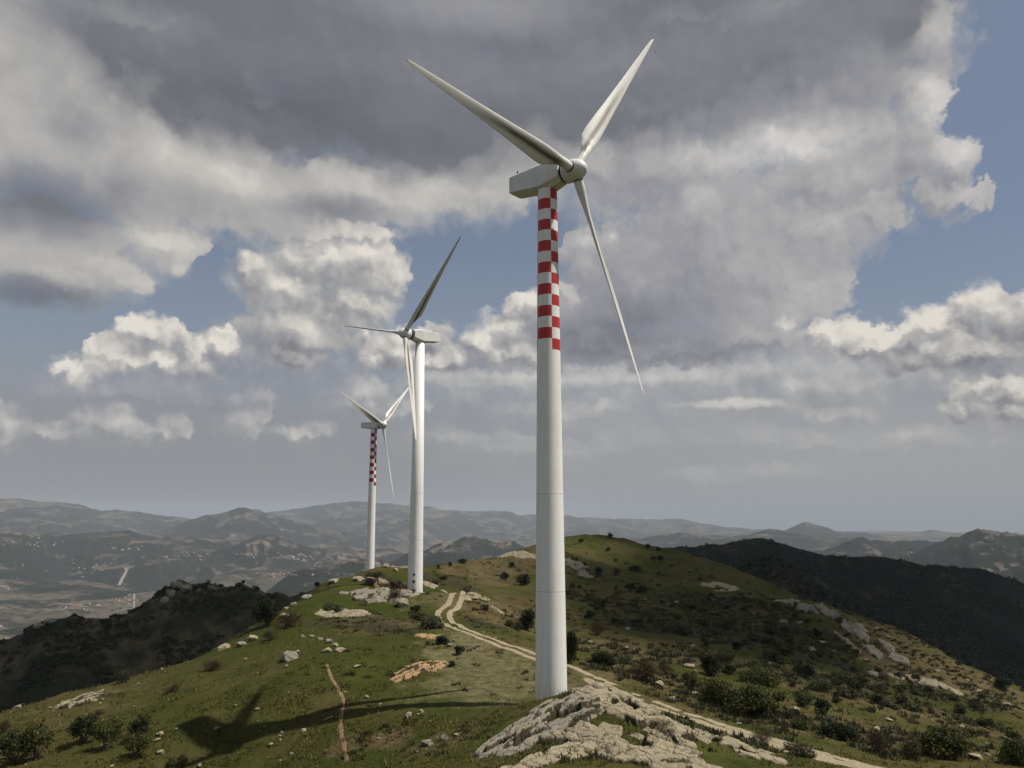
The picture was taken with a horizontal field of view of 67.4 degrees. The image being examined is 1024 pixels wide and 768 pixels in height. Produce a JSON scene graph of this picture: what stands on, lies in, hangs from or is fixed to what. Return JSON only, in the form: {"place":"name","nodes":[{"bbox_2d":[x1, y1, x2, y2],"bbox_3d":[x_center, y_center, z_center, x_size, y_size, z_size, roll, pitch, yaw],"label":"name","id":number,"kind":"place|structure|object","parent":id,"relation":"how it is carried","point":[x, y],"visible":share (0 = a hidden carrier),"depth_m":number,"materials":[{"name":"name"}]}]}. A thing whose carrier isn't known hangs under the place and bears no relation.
{"place":"outdoors","nodes":[
{"label":"outdoors","id":0,"kind":"place"},
{"bbox_2d":[325,664,349,763],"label":"path","id":1,"kind":"structure","parent":0,"point":[340,726],"depth_m":71.17,"materials":[{"name":"brown soil"}]},
{"bbox_2d":[0,534,1023,767],"bbox_3d":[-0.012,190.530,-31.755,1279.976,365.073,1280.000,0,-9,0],"label":"hill","id":2,"kind":"structure","parent":0,"point":[497,677],"depth_m":93.28,"materials":[{"name":"green plant"}]},
{"bbox_2d":[0,719,11,732],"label":"shrub","id":3,"kind":"object","parent":2,"relation":"on","point":[6,723],"visible":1,"depth_m":78.01,"materials":[{"name":"brown plant"}]},
{"bbox_2d":[0,729,36,764],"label":"shrub","id":4,"kind":"object","parent":2,"relation":"on","point":[10,747],"visible":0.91,"depth_m":69.20,"materials":[{"name":"green plant"}]},
{"bbox_2d":[16,719,55,759],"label":"shrub","id":5,"kind":"object","parent":2,"relation":"on","point":[33,737],"visible":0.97,"depth_m":70.23,"materials":[{"name":"green plant"}]},
{"bbox_2d":[52,689,106,711],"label":"rock outcrop","id":6,"kind":"object","parent":2,"relation":"on","point":[84,698],"visible":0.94,"depth_m":84.77,"materials":[{"name":"stone"}]},
{"bbox_2d":[66,711,99,743],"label":"shrub","id":7,"kind":"object","parent":2,"relation":"on","point":[78,725],"visible":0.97,"depth_m":72.47,"materials":[{"name":"green plant"}]},
{"bbox_2d":[91,714,124,750],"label":"shrub","id":8,"kind":"object","parent":2,"relation":"on","point":[106,728],"visible":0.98,"depth_m":70.67,"materials":[{"name":"green plant"}]},
{"bbox_2d":[112,670,129,682],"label":"shrub","id":9,"kind":"object","parent":2,"relation":"on","point":[117,677],"visible":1,"depth_m":94.10,"materials":[{"name":"grey plant"}]},
{"bbox_2d":[123,734,153,757],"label":"shrub","id":10,"kind":"object","parent":2,"relation":"on","point":[140,742],"visible":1,"depth_m":68.81,"materials":[{"name":"green plant"}]},
{"bbox_2d":[127,713,152,738],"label":"shrub","id":11,"kind":"object","parent":2,"relation":"on","point":[142,725],"visible":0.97,"depth_m":72.28,"materials":[{"name":"green plant"}]},
{"bbox_2d":[0,580,287,711],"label":"thicket","id":12,"kind":"object","parent":2,"relation":"on","point":[94,644],"visible":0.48,"depth_m":381.52,"materials":[{"name":"green plant"}]},
{"bbox_2d":[165,589,175,597],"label":"crag","id":13,"kind":"structure","parent":2,"relation":"on","point":[170,593],"depth_m":414.92,"materials":[{"name":"grey stone"}]},
{"bbox_2d":[164,683,180,692],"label":"shrub","id":14,"kind":"object","parent":2,"relation":"on","point":[171,689],"visible":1,"depth_m":84.79,"materials":[{"name":"green plant"}]},
{"bbox_2d":[165,753,188,767],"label":"shrub","id":15,"kind":"object","parent":2,"relation":"on","point":[181,759],"visible":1,"depth_m":67.91,"materials":[{"name":"green plant"}]},
{"bbox_2d":[179,584,192,591],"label":"crag","id":16,"kind":"structure","parent":2,"relation":"on","point":[186,587],"depth_m":419.94,"materials":[{"name":"grey stone"}]},
{"bbox_2d":[199,659,222,670],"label":"shrub","id":17,"kind":"object","parent":2,"relation":"on","point":[214,665],"visible":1,"depth_m":92.98,"materials":[{"name":"green plant"}]},
{"bbox_2d":[253,596,278,625],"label":"tree","id":18,"kind":"object","parent":2,"relation":"on","point":[267,611],"visible":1,"depth_m":119.08,"materials":[{"name":"green plant"}]},
{"bbox_2d":[262,630,278,640],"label":"tree","id":19,"kind":"object","parent":2,"relation":"on","point":[268,635],"visible":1,"depth_m":106.12,"materials":[{"name":"green plant"}]},
{"bbox_2d":[269,611,304,628],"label":"bush","id":20,"kind":"object","parent":2,"relation":"on","point":[290,620],"visible":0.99,"depth_m":113.11,"materials":[{"name":"green plant"}]},
{"bbox_2d":[280,651,297,661],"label":"rock","id":21,"kind":"object","parent":2,"relation":"on","point":[287,656],"visible":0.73,"depth_m":89.10,"materials":[{"name":"grey stone"}]},
{"bbox_2d":[322,602,343,612],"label":"shrub","id":22,"kind":"object","parent":2,"relation":"on","point":[328,606],"visible":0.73,"depth_m":123.64,"materials":[{"name":"grey plant"}]},
{"bbox_2d":[314,607,370,616],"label":"rock outcrop","id":23,"kind":"object","parent":2,"relation":"on","point":[345,612],"visible":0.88,"depth_m":121.42,"materials":[{"name":"stone"}]},
{"bbox_2d":[341,387,408,570],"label":"wind turbine","id":24,"kind":"object","parent":2,"relation":"on","point":[374,424],"visible":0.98,"depth_m":243.00,"materials":[{"name":"white paint"}]},
{"bbox_2d":[365,570,384,577],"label":"shrub","id":25,"kind":"object","parent":2,"relation":"on","point":[374,574],"visible":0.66,"depth_m":163.99,"materials":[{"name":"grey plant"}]},
{"bbox_2d":[338,587,419,603],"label":"rock outcrop","id":26,"kind":"object","parent":2,"relation":"on","point":[380,594],"visible":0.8,"depth_m":137.63,"materials":[{"name":"grey stone"}]},
{"bbox_2d":[372,576,407,589],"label":"rock outcrop","id":27,"kind":"object","parent":2,"relation":"on","point":[383,581],"visible":0.77,"depth_m":151.00,"materials":[{"name":"beige stone"}]},
{"bbox_2d":[388,586,404,600],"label":"shrub","id":28,"kind":"object","parent":2,"relation":"on","point":[396,593],"visible":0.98,"depth_m":135.57,"materials":[{"name":"green plant"}]},
{"bbox_2d":[395,598,408,606],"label":"rock","id":29,"kind":"object","parent":2,"relation":"on","point":[402,602],"visible":0.98,"depth_m":131.70,"materials":[{"name":"stone"}]},
{"bbox_2d":[348,236,460,592],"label":"wind turbine","id":30,"kind":"object","parent":2,"relation":"on","point":[420,338],"visible":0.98,"depth_m":154.21,"materials":[{"name":"white paint"}]},
{"bbox_2d":[389,660,446,682],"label":"earth bank","id":31,"kind":"structure","parent":2,"relation":"on","point":[415,670],"depth_m":85.23,"materials":[{"name":"beige soil"}]},
{"bbox_2d":[408,611,427,620],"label":"shrub","id":32,"kind":"object","parent":2,"relation":"on","point":[416,616],"visible":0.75,"depth_m":119.58,"materials":[{"name":"green plant"}]},
{"bbox_2d":[421,739,432,745],"bbox_3d":[-6.577,28.145,60.200,0.765,0.465,1.400,10,-5,-40],"label":"rock","id":33,"kind":"object","parent":2,"relation":"on","point":[427,742],"visible":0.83,"depth_m":60.09,"materials":[{"name":"grey stone"}]},
{"bbox_2d":[415,633,439,639],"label":"earth bank","id":34,"kind":"structure","parent":2,"relation":"on","point":[429,636],"depth_m":103.01,"materials":[{"name":"beige soil"}]},
{"bbox_2d":[416,614,445,629],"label":"shrub","id":35,"kind":"object","parent":2,"relation":"on","point":[428,622],"visible":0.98,"depth_m":108.68,"materials":[{"name":"grey plant"}]},
{"bbox_2d":[423,581,446,592],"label":"rock outcrop","id":36,"kind":"object","parent":2,"relation":"on","point":[429,584],"visible":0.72,"depth_m":166.73,"materials":[{"name":"stone"}]},
{"bbox_2d":[435,635,449,643],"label":"shrub","id":37,"kind":"object","parent":2,"relation":"on","point":[441,639],"visible":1,"depth_m":99.15,"materials":[{"name":"green plant"}]},
{"bbox_2d":[455,645,465,654],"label":"shrub","id":38,"kind":"object","parent":2,"relation":"on","point":[459,649],"visible":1,"depth_m":94.96,"materials":[{"name":"green plant"}]},
{"bbox_2d":[463,592,503,613],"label":"rock outcrop","id":39,"kind":"object","parent":2,"relation":"on","point":[480,598],"visible":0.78,"depth_m":139.13,"materials":[{"name":"stone"}]},
{"bbox_2d":[472,711,544,758],"bbox_3d":[-0.121,25.254,54.378,4.637,3.214,6.960,-8,-13,41],"label":"rock outcrop","id":40,"kind":"object","parent":2,"relation":"on","point":[489,747],"visible":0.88,"depth_m":53.52,"materials":[{"name":"grey stone"}]},
{"bbox_2d":[504,619,522,629],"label":"shrub","id":41,"kind":"object","parent":2,"relation":"on","point":[518,625],"visible":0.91,"depth_m":127.06,"materials":[{"name":"green plant"}]},
{"bbox_2d":[497,550,535,558],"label":"rock outcrop","id":42,"kind":"object","parent":2,"relation":"on","point":[522,554],"visible":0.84,"depth_m":288.13,"materials":[{"name":"stone"}]},
{"bbox_2d":[516,573,529,584],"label":"shrub","id":43,"kind":"object","parent":2,"relation":"on","point":[522,578],"visible":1,"depth_m":220.42,"materials":[{"name":"green plant"}]},
{"bbox_2d":[519,608,534,628],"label":"shrub","id":44,"kind":"object","parent":2,"relation":"on","point":[528,618],"visible":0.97,"depth_m":129.78,"materials":[{"name":"green plant"}]},
{"bbox_2d":[406,39,653,699],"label":"wind turbine","id":45,"kind":"object","parent":2,"relation":"on","point":[549,176],"visible":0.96,"depth_m":73.33,"materials":[{"name":"white paint"}]},
{"bbox_2d":[500,740,594,767],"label":"rock outcrop","id":46,"kind":"object","parent":2,"relation":"on","point":[539,759],"visible":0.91,"depth_m":49.51,"materials":[{"name":"stone"}]},
{"bbox_2d":[495,688,605,753],"bbox_3d":[3.141,25.366,57.318,13.318,3.251,5.668,9,-13,-43],"label":"rock outcrop","id":47,"kind":"object","parent":2,"relation":"on","point":[587,704],"visible":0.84,"depth_m":56.72,"materials":[{"name":"grey stone"}]},
{"bbox_2d":[566,628,578,663],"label":"shrub","id":48,"kind":"object","parent":2,"relation":"on","point":[572,645],"visible":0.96,"depth_m":91.62,"materials":[{"name":"green plant"}]},
{"bbox_2d":[565,558,593,577],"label":"rock outcrop","id":49,"kind":"object","parent":2,"relation":"on","point":[573,564],"visible":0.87,"depth_m":273.83,"materials":[{"name":"grey stone"}]},
{"bbox_2d":[588,621,606,635],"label":"shrub","id":50,"kind":"object","parent":2,"relation":"on","point":[597,628],"visible":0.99,"depth_m":140.41,"materials":[{"name":"green plant"}]},
{"bbox_2d":[590,650,617,665],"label":"shrub","id":51,"kind":"object","parent":2,"relation":"on","point":[599,656],"visible":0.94,"depth_m":94.75,"materials":[{"name":"green plant"}]},
{"bbox_2d":[617,654,634,663],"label":"shrub","id":52,"kind":"object","parent":2,"relation":"on","point":[624,658],"visible":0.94,"depth_m":99.59,"materials":[{"name":"grey plant"}]},
{"bbox_2d":[569,682,698,749],"bbox_3d":[9.687,25.727,59.422,6.930,3.530,14.413,6,-11,-32],"label":"rock outcrop","id":53,"kind":"object","parent":2,"relation":"on","point":[639,711],"visible":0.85,"depth_m":58.05,"materials":[{"name":"stone"}]},
{"bbox_2d":[549,720,722,767],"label":"rock outcrop","id":54,"kind":"object","parent":2,"relation":"on","point":[654,752],"visible":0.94,"depth_m":50.35,"materials":[{"name":"stone"}]},
{"bbox_2d":[635,585,647,592],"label":"shrub","id":55,"kind":"object","parent":2,"relation":"on","point":[639,588],"visible":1,"depth_m":239.05,"materials":[{"name":"green plant"}]},
{"bbox_2d":[626,656,662,681],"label":"shrub","id":56,"kind":"object","parent":2,"relation":"on","point":[647,670],"visible":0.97,"depth_m":87.80,"materials":[{"name":"brown plant"}]},
{"bbox_2d":[288,544,1023,763],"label":"scrub","id":57,"kind":"object","parent":2,"relation":"on","point":[710,749],"visible":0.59,"depth_m":104.94,"materials":[{"name":"green plant"}]},
{"bbox_2d":[642,716,674,737],"bbox_3d":[10.568,24.872,55.684,2.902,1.088,3.038,-1,-10,8],"label":"shrub","id":58,"kind":"object","parent":2,"relation":"on","point":[656,724],"visible":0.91,"depth_m":55.70,"materials":[{"name":"green plant"}]},
{"bbox_2d":[657,661,672,675],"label":"shrub","id":59,"kind":"object","parent":2,"relation":"on","point":[664,667],"visible":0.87,"depth_m":97.45,"materials":[{"name":"brown plant"}]},
{"bbox_2d":[670,623,691,635],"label":"shrub","id":60,"kind":"object","parent":2,"relation":"on","point":[682,629],"visible":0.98,"depth_m":170.00,"materials":[{"name":"grey plant"}]},
{"bbox_2d":[681,668,697,690],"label":"tree","id":61,"kind":"object","parent":2,"relation":"on","point":[687,675],"visible":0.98,"depth_m":87.11,"materials":[{"name":"green plant"}]},
{"bbox_2d":[698,651,720,676],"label":"shrub","id":62,"kind":"object","parent":2,"relation":"on","point":[711,666],"visible":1,"depth_m":110.41,"materials":[{"name":"green plant"}]},
{"bbox_2d":[699,674,733,706],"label":"shrub","id":63,"kind":"object","parent":2,"relation":"on","point":[715,690],"visible":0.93,"depth_m":79.26,"materials":[{"name":"green plant"}]},
{"bbox_2d":[700,581,740,591],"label":"rock outcrop","id":64,"kind":"object","parent":2,"relation":"on","point":[712,584],"visible":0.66,"depth_m":272.25,"materials":[{"name":"stone"}]},
{"bbox_2d":[715,649,740,661],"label":"shrub","id":65,"kind":"object","parent":2,"relation":"on","point":[725,654],"visible":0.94,"depth_m":127.81,"materials":[{"name":"grey plant"}]},
{"bbox_2d":[724,664,735,674],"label":"shrub","id":66,"kind":"object","parent":2,"relation":"on","point":[731,668],"visible":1,"depth_m":112.62,"materials":[{"name":"green plant"}]},
{"bbox_2d":[682,724,787,765],"bbox_3d":[15.830,27.054,57.133,4.835,2.174,9.803,5,-11,-29],"label":"rock outcrop","id":67,"kind":"object","parent":2,"relation":"on","point":[735,744],"visible":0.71,"depth_m":56.02,"materials":[{"name":"stone"}]},
{"bbox_2d":[732,641,742,650],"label":"shrub","id":68,"kind":"object","parent":2,"relation":"on","point":[737,644],"visible":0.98,"depth_m":141.62,"materials":[{"name":"green plant"}]},
{"bbox_2d":[722,683,781,716],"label":"shrub","id":69,"kind":"object","parent":2,"relation":"on","point":[751,698],"visible":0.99,"depth_m":75.30,"materials":[{"name":"green plant"}]},
{"bbox_2d":[732,664,784,685],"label":"shrub","id":70,"kind":"object","parent":2,"relation":"on","point":[766,677],"visible":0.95,"depth_m":108.26,"materials":[{"name":"green plant"}]},
{"bbox_2d":[751,730,776,741],"bbox_3d":[19.934,28.147,61.079,2.214,0.737,2.604,-3,-10,16],"label":"shrub","id":71,"kind":"object","parent":2,"relation":"on","point":[759,736],"visible":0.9,"depth_m":61.32,"materials":[{"name":"green plant"}]},
{"bbox_2d":[760,649,784,660],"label":"shrub","id":72,"kind":"object","parent":2,"relation":"on","point":[772,655],"visible":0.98,"depth_m":135.76,"materials":[{"name":"grey plant"}]},
{"bbox_2d":[771,692,786,699],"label":"shrub","id":73,"kind":"object","parent":2,"relation":"on","point":[775,695],"visible":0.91,"depth_m":89.06,"materials":[{"name":"green plant"}]},
{"bbox_2d":[554,557,1023,759],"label":"undergrowth","id":74,"kind":"object","parent":2,"relation":"on","point":[768,717],"visible":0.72,"depth_m":122.11,"materials":[{"name":"green plant"}]},
{"bbox_2d":[788,719,810,729],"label":"shrub","id":75,"kind":"object","parent":2,"relation":"on","point":[804,725],"visible":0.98,"depth_m":72.32,"materials":[{"name":"green plant"}]},
{"bbox_2d":[782,741,818,758],"bbox_3d":[21.380,27.147,57.088,2.427,0.876,3.004,1,-10,-6],"label":"shrub","id":76,"kind":"object","parent":2,"relation":"on","point":[790,747],"visible":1,"depth_m":56.57,"materials":[{"name":"grey plant"}]},
{"bbox_2d":[793,689,814,707],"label":"shrub","id":77,"kind":"object","parent":2,"relation":"on","point":[801,698],"visible":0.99,"depth_m":87.07,"materials":[{"name":"green plant"}]},
{"bbox_2d":[796,664,813,676],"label":"shrub","id":78,"kind":"object","parent":2,"relation":"on","point":[807,670],"visible":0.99,"depth_m":123.58,"materials":[{"name":"green plant"}]},
{"bbox_2d":[806,678,834,691],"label":"shrub","id":79,"kind":"object","parent":2,"relation":"on","point":[822,684],"visible":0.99,"depth_m":113.44,"materials":[{"name":"green plant"}]},
{"bbox_2d":[814,698,832,714],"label":"shrub","id":80,"kind":"object","parent":2,"relation":"on","point":[821,705],"visible":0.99,"depth_m":83.18,"materials":[{"name":"green plant"}]},
{"bbox_2d":[817,721,835,736],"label":"shrub","id":81,"kind":"object","parent":2,"relation":"on","point":[827,729],"visible":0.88,"depth_m":70.06,"materials":[{"name":"green plant"}]},
{"bbox_2d":[832,670,848,680],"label":"shrub","id":82,"kind":"object","parent":2,"relation":"on","point":[840,675],"visible":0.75,"depth_m":127.23,"materials":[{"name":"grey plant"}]},
{"bbox_2d":[774,598,910,665],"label":"rock outcrop","id":83,"kind":"object","parent":2,"relation":"on","point":[859,631],"visible":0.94,"depth_m":210.12,"materials":[{"name":"grey stone"}]},
{"bbox_2d":[832,721,857,740],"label":"shrub","id":84,"kind":"object","parent":2,"relation":"on","point":[842,731],"visible":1,"depth_m":68.20,"materials":[{"name":"green plant"}]},
{"bbox_2d":[834,684,861,697],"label":"shrub","id":85,"kind":"object","parent":2,"relation":"on","point":[849,693],"visible":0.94,"depth_m":113.85,"materials":[{"name":"grey plant"}]},
{"bbox_2d":[869,691,884,700],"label":"shrub","id":86,"kind":"object","parent":2,"relation":"on","point":[877,695],"visible":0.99,"depth_m":113.47,"materials":[{"name":"green plant"}]},
{"bbox_2d":[866,728,894,756],"bbox_3d":[30.560,29.740,63.449,2.263,2.419,2.655,0,-9,0],"label":"shrub","id":87,"kind":"object","parent":2,"relation":"on","point":[879,742],"visible":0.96,"depth_m":63.46,"materials":[{"name":"brown plant"}]},
{"bbox_2d":[878,698,894,706],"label":"shrub","id":88,"kind":"object","parent":2,"relation":"on","point":[884,703],"visible":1,"depth_m":112.28,"materials":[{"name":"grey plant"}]},
{"bbox_2d":[894,684,908,693],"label":"shrub","id":89,"kind":"object","parent":2,"relation":"on","point":[904,687],"visible":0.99,"depth_m":134.99,"materials":[{"name":"green plant"}]},
{"bbox_2d":[899,736,922,760],"bbox_3d":[32.831,30.153,63.230,2.136,1.954,1.841,4,-10,-21],"label":"shrub","id":90,"kind":"object","parent":2,"relation":"on","point":[910,750],"visible":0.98,"depth_m":62.91,"materials":[{"name":"grey plant"}]},
{"bbox_2d":[905,702,920,712],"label":"shrub","id":91,"kind":"object","parent":2,"relation":"on","point":[913,707],"visible":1,"depth_m":112.34,"materials":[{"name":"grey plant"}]},
{"bbox_2d":[886,673,964,696],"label":"rock outcrop","id":92,"kind":"object","parent":2,"relation":"on","point":[934,683],"visible":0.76,"depth_m":164.56,"materials":[{"name":"stone"}]},
{"bbox_2d":[917,719,971,760],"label":"shrub","id":93,"kind":"object","parent":2,"relation":"on","point":[943,741],"visible":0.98,"depth_m":65.66,"materials":[{"name":"green plant"}]},
{"bbox_2d":[951,703,967,714],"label":"shrub","id":94,"kind":"object","parent":2,"relation":"on","point":[959,709],"visible":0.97,"depth_m":125.01,"materials":[{"name":"green plant"}]},
{"bbox_2d":[962,727,978,737],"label":"shrub","id":95,"kind":"object","parent":2,"relation":"on","point":[972,731],"visible":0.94,"depth_m":99.62,"materials":[{"name":"green plant"}]},
{"bbox_2d":[968,753,982,759],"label":"stone","id":96,"kind":"object","parent":2,"relation":"on","point":[976,756],"visible":0.99,"depth_m":66.57,"materials":[{"name":"stone"}]},
{"bbox_2d":[976,717,994,727],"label":"shrub","id":97,"kind":"object","parent":2,"relation":"on","point":[985,722],"visible":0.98,"depth_m":113.32,"materials":[{"name":"green plant"}]},
{"bbox_2d":[994,676,1013,688],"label":"shrub","id":98,"kind":"object","parent":2,"relation":"on","point":[1002,682],"visible":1,"depth_m":201.02,"materials":[{"name":"green plant"}]},
{"bbox_2d":[996,737,1023,766],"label":"shrub","id":99,"kind":"object","parent":2,"relation":"on","point":[1012,750],"visible":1,"depth_m":64.84,"materials":[{"name":"green plant"}]},
{"bbox_2d":[1003,727,1020,739],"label":"shrub","id":100,"kind":"object","parent":2,"relation":"on","point":[1010,733],"visible":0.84,"depth_m":107.54,"materials":[{"name":"green plant"}]},
{"bbox_2d":[0,498,1023,712],"bbox_3d":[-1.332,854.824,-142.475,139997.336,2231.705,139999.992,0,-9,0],"label":"terrain","id":101,"kind":"structure","parent":0,"point":[336,533],"depth_m":5365.24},
{"bbox_2d":[685,538,1023,680],"bbox_3d":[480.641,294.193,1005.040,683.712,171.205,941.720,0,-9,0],"label":"forest","id":102,"kind":"object","parent":101,"relation":"on","point":[985,664],"visible":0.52,"depth_m":1061.97,"materials":[{"name":"green plant"}]},
{"bbox_2d":[0,0,1023,532],"label":"sky","id":103,"kind":"structure","parent":0,"point":[807,216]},
{"bbox_2d":[435,591,868,767],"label":"track","id":104,"kind":"structure","parent":0,"point":[591,681],"depth_m":69.54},
{"bbox_2d":[447,593,882,767],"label":"track","id":105,"kind":"structure","parent":0,"point":[458,606],"depth_m":74.13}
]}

